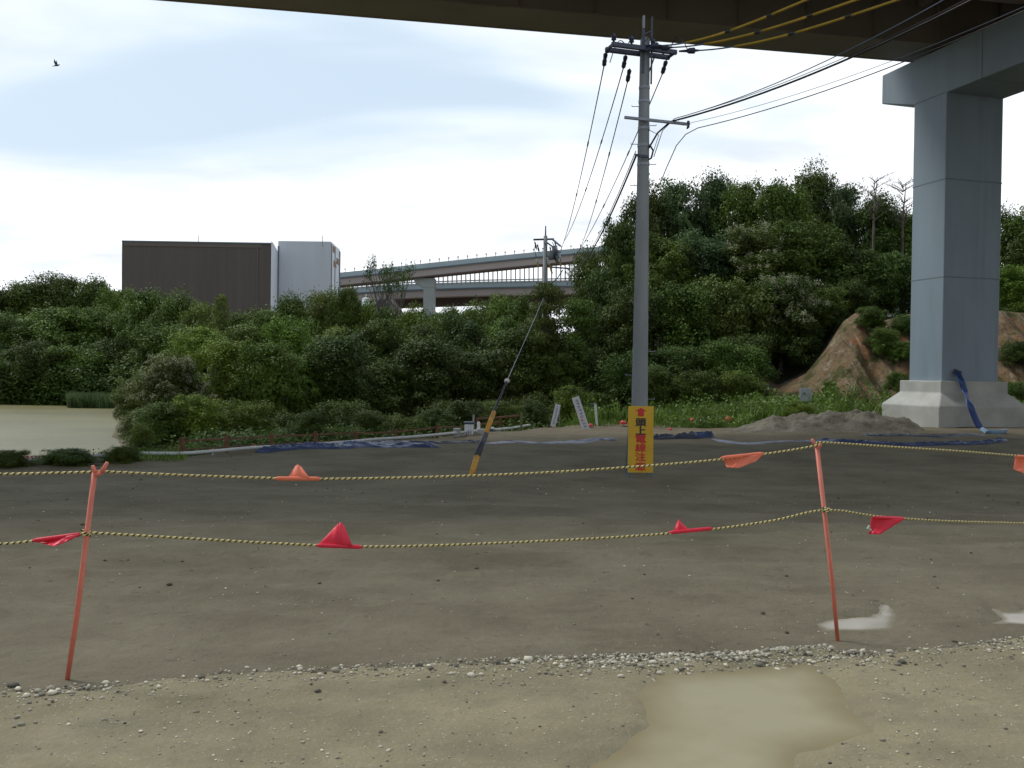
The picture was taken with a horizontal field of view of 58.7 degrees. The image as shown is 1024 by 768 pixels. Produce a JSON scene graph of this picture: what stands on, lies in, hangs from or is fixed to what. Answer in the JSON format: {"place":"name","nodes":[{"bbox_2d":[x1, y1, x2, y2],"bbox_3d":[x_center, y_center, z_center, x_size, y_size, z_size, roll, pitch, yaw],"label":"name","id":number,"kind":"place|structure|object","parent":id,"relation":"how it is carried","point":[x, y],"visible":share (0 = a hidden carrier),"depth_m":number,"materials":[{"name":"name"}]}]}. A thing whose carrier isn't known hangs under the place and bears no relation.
{"place":"outdoors","nodes":[
{"label":"outdoors","id":0,"kind":"place"},
{"bbox_2d":[0,404,120,455],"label":"pond water","id":1,"kind":"structure","parent":0,"point":[35,430],"depth_m":61.88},
{"bbox_2d":[65,391,117,408],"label":"reeds","id":2,"kind":"object","parent":1,"relation":"in","point":[82,399],"visible":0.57,"depth_m":93.20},
{"bbox_2d":[340,265,583,308],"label":"elevated road","id":3,"kind":"structure","parent":0,"point":[455,292],"depth_m":226.74,"materials":[{"name":"concrete"}]},
{"bbox_2d":[340,245,605,287],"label":"elevated road","id":4,"kind":"structure","parent":0,"point":[495,263],"depth_m":204.70,"materials":[{"name":"concrete"}]},
{"bbox_2d":[0,395,1023,692],"bbox_3d":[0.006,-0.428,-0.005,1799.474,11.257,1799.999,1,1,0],"label":"ground","id":5,"kind":"structure","parent":0,"point":[208,623],"depth_m":8.20,"materials":[{"name":"brown soil"}]},
{"bbox_2d":[0,307,60,352],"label":"broadleaf tree","id":6,"kind":"object","parent":5,"relation":"on","point":[8,336],"visible":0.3,"depth_m":110.38,"materials":[{"name":"green plant"}]},
{"bbox_2d":[0,271,61,320],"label":"broadleaf tree","id":7,"kind":"object","parent":5,"relation":"on","point":[26,292],"visible":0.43,"depth_m":124.84,"materials":[{"name":"green plant"}]},
{"bbox_2d":[0,334,73,398],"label":"broadleaf tree","id":8,"kind":"object","parent":5,"relation":"on","point":[27,354],"visible":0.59,"depth_m":100.59,"materials":[{"name":"green plant"}]},
{"bbox_2d":[2,304,93,348],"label":"broadleaf tree","id":9,"kind":"object","parent":5,"relation":"on","point":[52,335],"visible":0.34,"depth_m":111.23,"materials":[{"name":"green plant"}]},
{"bbox_2d":[31,270,91,315],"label":"broadleaf tree","id":10,"kind":"object","parent":5,"relation":"on","point":[61,291],"visible":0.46,"depth_m":125.64,"materials":[{"name":"green plant"}]},
{"bbox_2d":[28,447,101,466],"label":"bush","id":11,"kind":"object","parent":5,"relation":"on","point":[67,456],"visible":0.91,"depth_m":19.55,"materials":[{"name":"green plant"}]},
{"bbox_2d":[30,340,111,392],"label":"broadleaf tree","id":12,"kind":"object","parent":5,"relation":"on","point":[78,353],"visible":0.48,"depth_m":101.93,"materials":[{"name":"green plant"}]},
{"bbox_2d":[65,462,108,679],"bbox_3d":[-2.180,0.982,4.661,0.225,1.174,0.031,1,1,0],"label":"rope post","id":13,"kind":"object","parent":5,"relation":"on","point":[95,474],"visible":0.93,"depth_m":4.65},
{"bbox_2d":[0,441,1016,479],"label":"barrier rope","id":14,"kind":"object","parent":13,"relation":"attached to","point":[345,478],"visible":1,"depth_m":5.10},
{"bbox_2d":[0,509,1023,547],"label":"barrier rope","id":15,"kind":"object","parent":13,"relation":"attached to","point":[366,546],"visible":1,"depth_m":5.11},
{"bbox_2d":[316,522,362,548],"bbox_3d":[-0.940,0.826,4.963,0.261,0.142,0.090,1,1,-11],"label":"warning flag","id":16,"kind":"object","parent":15,"relation":"attached to","point":[337,536],"visible":1,"depth_m":4.94,"materials":[{"name":"red plastic"}]},
{"bbox_2d":[55,304,126,347],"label":"broadleaf tree","id":17,"kind":"object","parent":5,"relation":"on","point":[97,331],"visible":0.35,"depth_m":112.87,"materials":[{"name":"green plant"}]},
{"bbox_2d":[66,272,116,329],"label":"broadleaf tree","id":18,"kind":"object","parent":5,"relation":"on","point":[89,294],"visible":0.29,"depth_m":125.41,"materials":[{"name":"green plant"}]},
{"bbox_2d":[70,335,137,379],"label":"broadleaf tree","id":19,"kind":"object","parent":5,"relation":"on","point":[108,345],"visible":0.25,"depth_m":104.04,"materials":[{"name":"green plant"}]},
{"bbox_2d":[108,376,147,426],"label":"broadleaf tree","id":20,"kind":"object","parent":5,"relation":"on","point":[124,406],"visible":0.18,"depth_m":49.42,"materials":[{"name":"green plant"}]},
{"bbox_2d":[104,282,168,357],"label":"broadleaf tree","id":21,"kind":"object","parent":5,"relation":"on","point":[140,306],"visible":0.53,"depth_m":106.35,"materials":[{"name":"green plant"}]},
{"bbox_2d":[112,321,200,404],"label":"broadleaf tree","id":22,"kind":"object","parent":5,"relation":"on","point":[152,342],"visible":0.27,"depth_m":86.38,"materials":[{"name":"green plant"}]},
{"bbox_2d":[121,400,191,448],"bbox_3d":[-12.735,1.724,33.099,2.737,2.341,2.505,0,1,-27],"label":"bush","id":23,"kind":"object","parent":5,"relation":"on","point":[160,412],"visible":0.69,"depth_m":32.62,"materials":[{"name":"green plant"}]},
{"bbox_2d":[137,285,198,343],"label":"broadleaf tree","id":24,"kind":"object","parent":5,"relation":"on","point":[168,310],"visible":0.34,"depth_m":102.61,"materials":[{"name":"green plant"}]},
{"bbox_2d":[119,352,223,435],"bbox_3d":[-14.454,0.816,38.011,4.278,4.438,4.015,1,1,34],"label":"bush","id":25,"kind":"object","parent":5,"relation":"on","point":[161,384],"visible":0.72,"depth_m":37.37,"materials":[{"name":"green plant"}]},
{"bbox_2d":[152,326,225,390],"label":"broadleaf tree","id":26,"kind":"object","parent":5,"relation":"on","point":[195,338],"visible":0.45,"depth_m":82.50,"materials":[{"name":"green plant"}]},
{"bbox_2d":[174,301,217,336],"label":"broadleaf tree","id":27,"kind":"object","parent":5,"relation":"on","point":[201,313],"visible":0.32,"depth_m":99.08,"materials":[{"name":"green plant"}]},
{"bbox_2d":[156,392,237,449],"bbox_3d":[-11.420,1.594,33.565,2.905,2.595,2.749,1,1,-4],"label":"bush","id":28,"kind":"object","parent":5,"relation":"on","point":[203,414],"visible":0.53,"depth_m":33.06,"materials":[{"name":"green plant"}]},
{"bbox_2d":[179,332,255,422],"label":"broadleaf tree","id":29,"kind":"object","parent":5,"relation":"on","point":[222,361],"visible":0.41,"depth_m":40.23,"materials":[{"name":"green plant"}]},
{"bbox_2d":[122,236,340,321],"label":"hall","id":30,"kind":"structure","parent":5,"relation":"on","point":[241,276],"depth_m":150.17,"materials":[{"name":"brown metal"}]},
{"bbox_2d":[207,322,280,415],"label":"broadleaf tree","id":31,"kind":"object","parent":5,"relation":"on","point":[236,334],"visible":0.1,"depth_m":64.64,"materials":[{"name":"green plant"}]},
{"bbox_2d":[216,397,279,435],"bbox_3d":[-10.107,1.692,34.939,2.781,2.429,2.770,0,1,-37],"label":"bush","id":32,"kind":"object","parent":5,"relation":"on","point":[252,416],"visible":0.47,"depth_m":34.60,"materials":[{"name":"green plant"}]},
{"bbox_2d":[220,336,305,421],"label":"broadleaf tree","id":33,"kind":"object","parent":5,"relation":"on","point":[266,373],"visible":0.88,"depth_m":39.37,"materials":[{"name":"green plant"}]},
{"bbox_2d":[0,363,549,457],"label":"undergrowth","id":34,"kind":"object","parent":5,"relation":"on","point":[27,394],"visible":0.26,"depth_m":99.05,"materials":[{"name":"green plant"}]},
{"bbox_2d":[26,424,530,461],"bbox_3d":[-5.502,1.638,25.763,1.302,0.093,23.420,1,1,35],"label":"drain pipe","id":35,"kind":"object","parent":5,"relation":"on","point":[259,447],"visible":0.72,"depth_m":23.66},
{"bbox_2d":[266,286,310,337],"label":"broadleaf tree","id":36,"kind":"object","parent":5,"relation":"on","point":[290,305],"visible":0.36,"depth_m":78.93,"materials":[{"name":"green plant"}]},
{"bbox_2d":[260,310,320,417],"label":"broadleaf tree","id":37,"kind":"object","parent":5,"relation":"on","point":[290,335],"visible":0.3,"depth_m":63.03,"materials":[{"name":"green plant"}]},
{"bbox_2d":[275,350,344,414],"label":"broadleaf tree","id":38,"kind":"object","parent":5,"relation":"on","point":[310,383],"visible":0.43,"depth_m":41.39,"materials":[{"name":"green plant"}]},
{"bbox_2d":[287,409,332,441],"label":"bush","id":39,"kind":"object","parent":5,"relation":"on","point":[309,423],"visible":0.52,"depth_m":29.05,"materials":[{"name":"green plant"}]},
{"bbox_2d":[296,281,337,345],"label":"broadleaf tree","id":40,"kind":"object","parent":5,"relation":"on","point":[318,307],"visible":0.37,"depth_m":77.11,"materials":[{"name":"green plant"}]},
{"bbox_2d":[180,425,463,456],"bbox_3d":[-4.795,1.595,26.780,0.350,0.589,11.204,1,1,37],"label":"fence","id":41,"kind":"object","parent":5,"relation":"on","point":[272,436],"visible":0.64,"depth_m":24.98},
{"bbox_2d":[293,396,383,430],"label":"broadleaf tree","id":42,"kind":"object","parent":5,"relation":"on","point":[340,412],"visible":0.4,"depth_m":37.50,"materials":[{"name":"green plant"}]},
{"bbox_2d":[323,280,366,336],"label":"broadleaf tree","id":43,"kind":"object","parent":5,"relation":"on","point":[343,304],"visible":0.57,"depth_m":75.21,"materials":[{"name":"green plant"}]},
{"bbox_2d":[255,440,438,452],"bbox_3d":[-4.520,1.665,25.043,5.148,0.232,1.218,0,1,-27],"label":"blue sheet","id":44,"kind":"object","parent":5,"relation":"on","point":[321,445],"visible":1,"depth_m":24.66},
{"bbox_2d":[299,328,397,413],"bbox_3d":[-8.087,0.215,43.036,4.708,5.758,4.676,1,1,14],"label":"broadleaf tree","id":45,"kind":"object","parent":5,"relation":"on","point":[344,356],"visible":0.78,"depth_m":42.08,"materials":[{"name":"green plant"}]},
{"bbox_2d":[346,410,394,437],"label":"bush","id":46,"kind":"object","parent":5,"relation":"on","point":[369,420],"visible":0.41,"depth_m":31.04,"materials":[{"name":"green plant"}]},
{"bbox_2d":[348,316,415,417],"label":"broadleaf tree","id":47,"kind":"object","parent":5,"relation":"on","point":[383,336],"visible":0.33,"depth_m":58.95,"materials":[{"name":"green plant"}]},
{"bbox_2d":[352,355,414,418],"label":"broadleaf tree","id":48,"kind":"object","parent":5,"relation":"on","point":[400,388],"visible":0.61,"depth_m":44.27,"materials":[{"name":"green plant"}]},
{"bbox_2d":[363,255,404,317],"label":"sparse tree","id":49,"kind":"object","parent":5,"relation":"on","point":[379,276],"visible":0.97,"depth_m":69.63,"materials":[{"name":"green plant"}]},
{"bbox_2d":[384,331,475,417],"bbox_3d":[-4.562,0.197,45.999,5.486,5.714,5.574,1,1,9],"label":"broadleaf tree","id":50,"kind":"object","parent":5,"relation":"on","point":[426,361],"visible":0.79,"depth_m":44.95,"materials":[{"name":"green plant"}]},
{"bbox_2d":[433,311,495,399],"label":"broadleaf tree","id":51,"kind":"object","parent":5,"relation":"on","point":[461,332],"visible":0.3,"depth_m":55.49,"materials":[{"name":"green plant"}]},
{"bbox_2d":[443,399,489,433],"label":"bush","id":52,"kind":"object","parent":5,"relation":"on","point":[459,408],"visible":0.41,"depth_m":35.24,"materials":[{"name":"green plant"}]},
{"bbox_2d":[442,347,509,402],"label":"broadleaf tree","id":53,"kind":"object","parent":5,"relation":"on","point":[475,370],"visible":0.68,"depth_m":47.13,"materials":[{"name":"green plant"}]},
{"bbox_2d":[475,399,531,430],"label":"bush","id":54,"kind":"object","parent":5,"relation":"on","point":[500,411],"visible":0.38,"depth_m":37.54,"materials":[{"name":"green plant"}]},
{"bbox_2d":[463,322,548,414],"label":"broadleaf tree","id":55,"kind":"object","parent":5,"relation":"on","point":[512,338],"visible":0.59,"depth_m":48.77,"materials":[{"name":"green plant"}]},
{"bbox_2d":[0,475,1023,767],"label":"gravel","id":56,"kind":"structure","parent":5,"relation":"on","point":[610,661],"depth_m":4.99,"materials":[{"name":"gravel"}]},
{"bbox_2d":[510,280,590,381],"bbox_3d":[2.081,-1.218,50.576,4.700,9.112,4.370,0,1,-31],"label":"layered tree","id":57,"kind":"object","parent":5,"relation":"on","point":[543,291],"visible":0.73,"depth_m":49.91,"materials":[{"name":"green plant"}]},
{"bbox_2d":[513,328,600,398],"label":"broadleaf tree","id":58,"kind":"object","parent":5,"relation":"on","point":[575,347],"visible":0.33,"depth_m":50.03,"materials":[{"name":"green plant"}]},
{"bbox_2d":[98,378,1023,461],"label":"weeds","id":59,"kind":"object","parent":5,"relation":"on","point":[742,411],"visible":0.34,"depth_m":38.86,"materials":[{"name":"plant"}]},
{"bbox_2d":[553,297,612,379],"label":"layered tree","id":60,"kind":"object","parent":5,"relation":"on","point":[575,306],"visible":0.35,"depth_m":53.51,"materials":[{"name":"green plant"}]},
{"bbox_2d":[625,406,653,477],"bbox_3d":[2.638,1.203,18.903,0.520,1.503,0.582,1,1,0],"label":"warning sign","id":61,"kind":"object","parent":5,"relation":"on","point":[640,437],"visible":0.99,"depth_m":18.65,"materials":[{"name":"yellow"}]},
{"bbox_2d":[602,15,689,405],"bbox_3d":[2.890,-2.916,20.213,1.907,10.209,1.510,1,1,0],"label":"utility pole","id":62,"kind":"object","parent":5,"relation":"on","point":[644,53],"visible":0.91,"depth_m":19.84,"materials":[{"name":"concrete"}]},
{"bbox_2d":[648,0,972,147],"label":"communication cable","id":63,"kind":"object","parent":62,"relation":"attached to","point":[871,48],"visible":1,"depth_m":16.38,"materials":[{"name":"black plastic"}]},
{"bbox_2d":[811,439,839,640],"bbox_3d":[1.927,0.983,5.594,0.207,1.295,0.031,1,1,0],"label":"rope post","id":64,"kind":"object","parent":5,"relation":"on","point":[826,532],"visible":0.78,"depth_m":5.59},
{"bbox_2d":[730,409,924,432],"bbox_3d":[12.358,1.426,34.917,9.060,0.941,4.600,1,1,0],"label":"soil mound","id":65,"kind":"object","parent":5,"relation":"on","point":[855,420],"visible":0.95,"depth_m":33.65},
{"bbox_2d":[817,605,898,632],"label":"puddle","id":66,"kind":"object","parent":5,"relation":"on","point":[886,618],"visible":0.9,"depth_m":6.08,"materials":[{"name":"liquid"}]},
{"bbox_2d":[815,437,1007,445],"bbox_3d":[12.476,1.775,28.227,5.849,0.300,1.680,1,1,11],"label":"blue sheet","id":67,"kind":"object","parent":5,"relation":"on","point":[975,442],"visible":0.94,"depth_m":27.84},
{"bbox_2d":[881,10,1023,427],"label":"bridge pier","id":68,"kind":"structure","parent":5,"relation":"on","point":[954,94],"depth_m":38.31,"materials":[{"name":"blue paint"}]},
{"bbox_2d":[157,0,1023,61],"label":"road viaduct","id":69,"kind":"object","parent":68,"relation":"on","point":[686,20],"visible":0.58,"depth_m":37.33,"materials":[{"name":"brown paint"}]},
{"bbox_2d":[0,638,1023,767],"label":"dirt road","id":70,"kind":"structure","parent":0,"point":[548,703],"depth_m":4.20,"materials":[{"name":"soil"}]},
{"bbox_2d":[589,664,872,767],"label":"puddle","id":71,"kind":"object","parent":70,"relation":"on","point":[763,717],"visible":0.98,"depth_m":4.27,"materials":[{"name":"liquid"}]},
{"bbox_2d":[0,0,1023,332],"label":"sky","id":72,"kind":"structure","parent":0,"point":[397,141],"materials":[{"name":"white"}]},
{"bbox_2d":[626,302,1023,411],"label":"hillside","id":73,"kind":"structure","parent":0,"point":[846,355],"depth_m":48.92,"materials":[{"name":"soil"}]},
{"bbox_2d":[546,383,597,426],"bbox_3d":[2.796,1.551,42.957,2.972,3.204,2.720,0,1,-36],"label":"bush","id":74,"kind":"object","parent":73,"relation":"on","point":[564,396],"visible":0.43,"depth_m":42.65,"materials":[{"name":"green plant"}]},
{"bbox_2d":[564,239,617,348],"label":"broadleaf tree","id":75,"kind":"object","parent":73,"relation":"on","point":[590,263],"visible":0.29,"depth_m":59.50,"materials":[{"name":"green plant"}]},
{"bbox_2d":[579,265,631,355],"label":"broadleaf tree","id":76,"kind":"object","parent":73,"relation":"on","point":[598,286],"visible":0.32,"depth_m":55.50,"materials":[{"name":"green plant"}]},
{"bbox_2d":[597,212,635,302],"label":"broadleaf tree","id":77,"kind":"object","parent":73,"relation":"on","point":[616,244],"visible":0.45,"depth_m":65.21,"materials":[{"name":"green plant"}]},
{"bbox_2d":[591,348,672,409],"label":"broadleaf tree","id":78,"kind":"object","parent":73,"relation":"on","point":[620,387],"visible":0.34,"depth_m":47.27,"materials":[{"name":"green plant"}]},
{"bbox_2d":[594,276,671,391],"bbox_3d":[7.180,-2.587,52.827,5.299,7.086,5.318,1,1,37],"label":"broadleaf tree","id":79,"kind":"object","parent":73,"relation":"on","point":[621,341],"visible":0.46,"depth_m":52.12,"materials":[{"name":"green plant"}]},
{"bbox_2d":[618,173,679,278],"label":"broadleaf tree","id":80,"kind":"object","parent":73,"relation":"on","point":[655,210],"visible":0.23,"depth_m":69.17,"materials":[{"name":"green plant"}]},
{"bbox_2d":[625,364,683,409],"bbox_3d":[7.100,0.481,45.145,3.237,2.918,3.251,1,1,23],"label":"bush","id":81,"kind":"object","parent":73,"relation":"on","point":[657,378],"visible":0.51,"depth_m":44.58,"materials":[{"name":"green plant"}]},
{"bbox_2d":[619,231,697,336],"bbox_3d":[10.219,-6.487,61.238,6.897,7.526,6.024,0,1,-41],"label":"broadleaf tree","id":82,"kind":"object","parent":73,"relation":"on","point":[666,256],"visible":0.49,"depth_m":59.93,"materials":[{"name":"green plant"}]},
{"bbox_2d":[655,171,716,260],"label":"broadleaf tree","id":83,"kind":"object","parent":73,"relation":"on","point":[684,221],"visible":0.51,"depth_m":69.92,"materials":[{"name":"green plant"}]},
{"bbox_2d":[650,342,721,381],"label":"broadleaf tree","id":84,"kind":"object","parent":73,"relation":"on","point":[674,360],"visible":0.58,"depth_m":46.94,"materials":[{"name":"green plant"}]},
{"bbox_2d":[648,273,725,352],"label":"broadleaf tree","id":85,"kind":"object","parent":73,"relation":"on","point":[683,310],"visible":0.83,"depth_m":52.70,"materials":[{"name":"green plant"}]},
{"bbox_2d":[663,368,726,405],"bbox_3d":[9.033,0.268,45.564,3.733,2.170,3.198,1,1,18],"label":"bush","id":86,"kind":"object","parent":73,"relation":"on","point":[690,382],"visible":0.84,"depth_m":44.73,"materials":[{"name":"green plant"}]},
{"bbox_2d":[665,225,748,295],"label":"broadleaf tree","id":87,"kind":"object","parent":73,"relation":"on","point":[706,263],"visible":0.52,"depth_m":60.56,"materials":[{"name":"green plant"}]},
{"bbox_2d":[681,165,737,254],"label":"broadleaf tree","id":88,"kind":"object","parent":73,"relation":"on","point":[713,188],"visible":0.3,"depth_m":70.99,"materials":[{"name":"green plant"}]},
{"bbox_2d":[679,336,776,383],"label":"broadleaf tree","id":89,"kind":"object","parent":73,"relation":"on","point":[723,351],"visible":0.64,"depth_m":46.98,"materials":[{"name":"green plant"}]},
{"bbox_2d":[681,274,784,350],"bbox_3d":[13.312,-4.013,54.872,6.797,5.579,6.827,0,1,-27],"label":"broadleaf tree","id":90,"kind":"object","parent":73,"relation":"on","point":[730,302],"visible":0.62,"depth_m":53.63,"materials":[{"name":"green plant"}]},
{"bbox_2d":[708,170,770,283],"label":"broadleaf tree","id":91,"kind":"object","parent":73,"relation":"on","point":[743,194],"visible":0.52,"depth_m":68.89,"materials":[{"name":"green plant"}]},
{"bbox_2d":[711,369,768,403],"bbox_3d":[11.246,0.216,45.463,3.514,2.139,2.822,1,1,21],"label":"bush","id":92,"kind":"object","parent":73,"relation":"on","point":[735,381],"visible":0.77,"depth_m":44.75,"materials":[{"name":"green plant"}]},
{"bbox_2d":[712,331,780,380],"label":"broadleaf tree","id":93,"kind":"object","parent":73,"relation":"on","point":[745,338],"visible":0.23,"depth_m":48.86,"materials":[{"name":"green plant"}]},
{"bbox_2d":[710,218,797,297],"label":"flowering tree","id":94,"kind":"object","parent":73,"relation":"on","point":[755,240],"visible":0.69,"depth_m":59.60,"materials":[{"name":"green plant"}]},
{"bbox_2d":[743,169,820,275],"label":"broadleaf tree","id":95,"kind":"object","parent":73,"relation":"on","point":[783,203],"visible":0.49,"depth_m":66.74,"materials":[{"name":"green plant"}]},
{"bbox_2d":[746,271,831,371],"bbox_3d":[16.267,-3.642,55.217,6.044,6.479,6.440,1,1,31],"label":"tree","id":96,"kind":"object","parent":73,"relation":"on","point":[789,314],"visible":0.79,"depth_m":53.73,"materials":[{"name":"green plant"}]},
{"bbox_2d":[759,216,849,313],"bbox_3d":[19.618,-7.594,61.089,6.876,7.035,6.508,1,1,-20],"label":"broadleaf tree","id":97,"kind":"object","parent":73,"relation":"on","point":[806,259],"visible":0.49,"depth_m":59.78,"materials":[{"name":"green plant"}]},
{"bbox_2d":[793,154,839,284],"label":"broadleaf tree","id":98,"kind":"object","parent":73,"relation":"on","point":[815,183],"visible":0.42,"depth_m":70.74,"materials":[{"name":"green plant"}]},
{"bbox_2d":[804,285,849,339],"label":"broadleaf tree","id":99,"kind":"object","parent":73,"relation":"on","point":[835,318],"visible":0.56,"depth_m":55.13,"materials":[{"name":"green plant"}]},
{"bbox_2d":[810,176,868,284],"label":"broadleaf tree","id":100,"kind":"object","parent":73,"relation":"on","point":[842,199],"visible":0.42,"depth_m":69.03,"materials":[{"name":"green plant"}]},
{"bbox_2d":[806,243,892,316],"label":"broadleaf tree","id":101,"kind":"object","parent":73,"relation":"on","point":[847,271],"visible":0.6,"depth_m":58.93,"materials":[{"name":"green plant"}]},
{"bbox_2d":[819,278,881,317],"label":"broadleaf tree","id":102,"kind":"object","parent":73,"relation":"on","point":[858,296],"visible":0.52,"depth_m":56.41,"materials":[{"name":"green plant"}]},
{"bbox_2d":[842,188,911,262],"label":"broadleaf tree","id":103,"kind":"object","parent":73,"relation":"on","point":[884,242],"visible":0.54,"depth_m":66.82,"materials":[{"name":"green plant"}]},
{"bbox_2d":[855,247,911,316],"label":"broadleaf tree","id":104,"kind":"object","parent":73,"relation":"on","point":[897,288],"visible":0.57,"depth_m":58.47,"materials":[{"name":"green plant"}]},
{"bbox_2d":[999,263,1023,312],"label":"broadleaf tree","id":105,"kind":"object","parent":73,"relation":"on","point":[1011,294],"visible":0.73,"depth_m":54.24,"materials":[{"name":"green plant"}]},
{"bbox_2d":[1000,201,1023,310],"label":"broadleaf tree","id":106,"kind":"object","parent":73,"relation":"on","point":[1013,225],"visible":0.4,"depth_m":61.31,"materials":[{"name":"green plant"}]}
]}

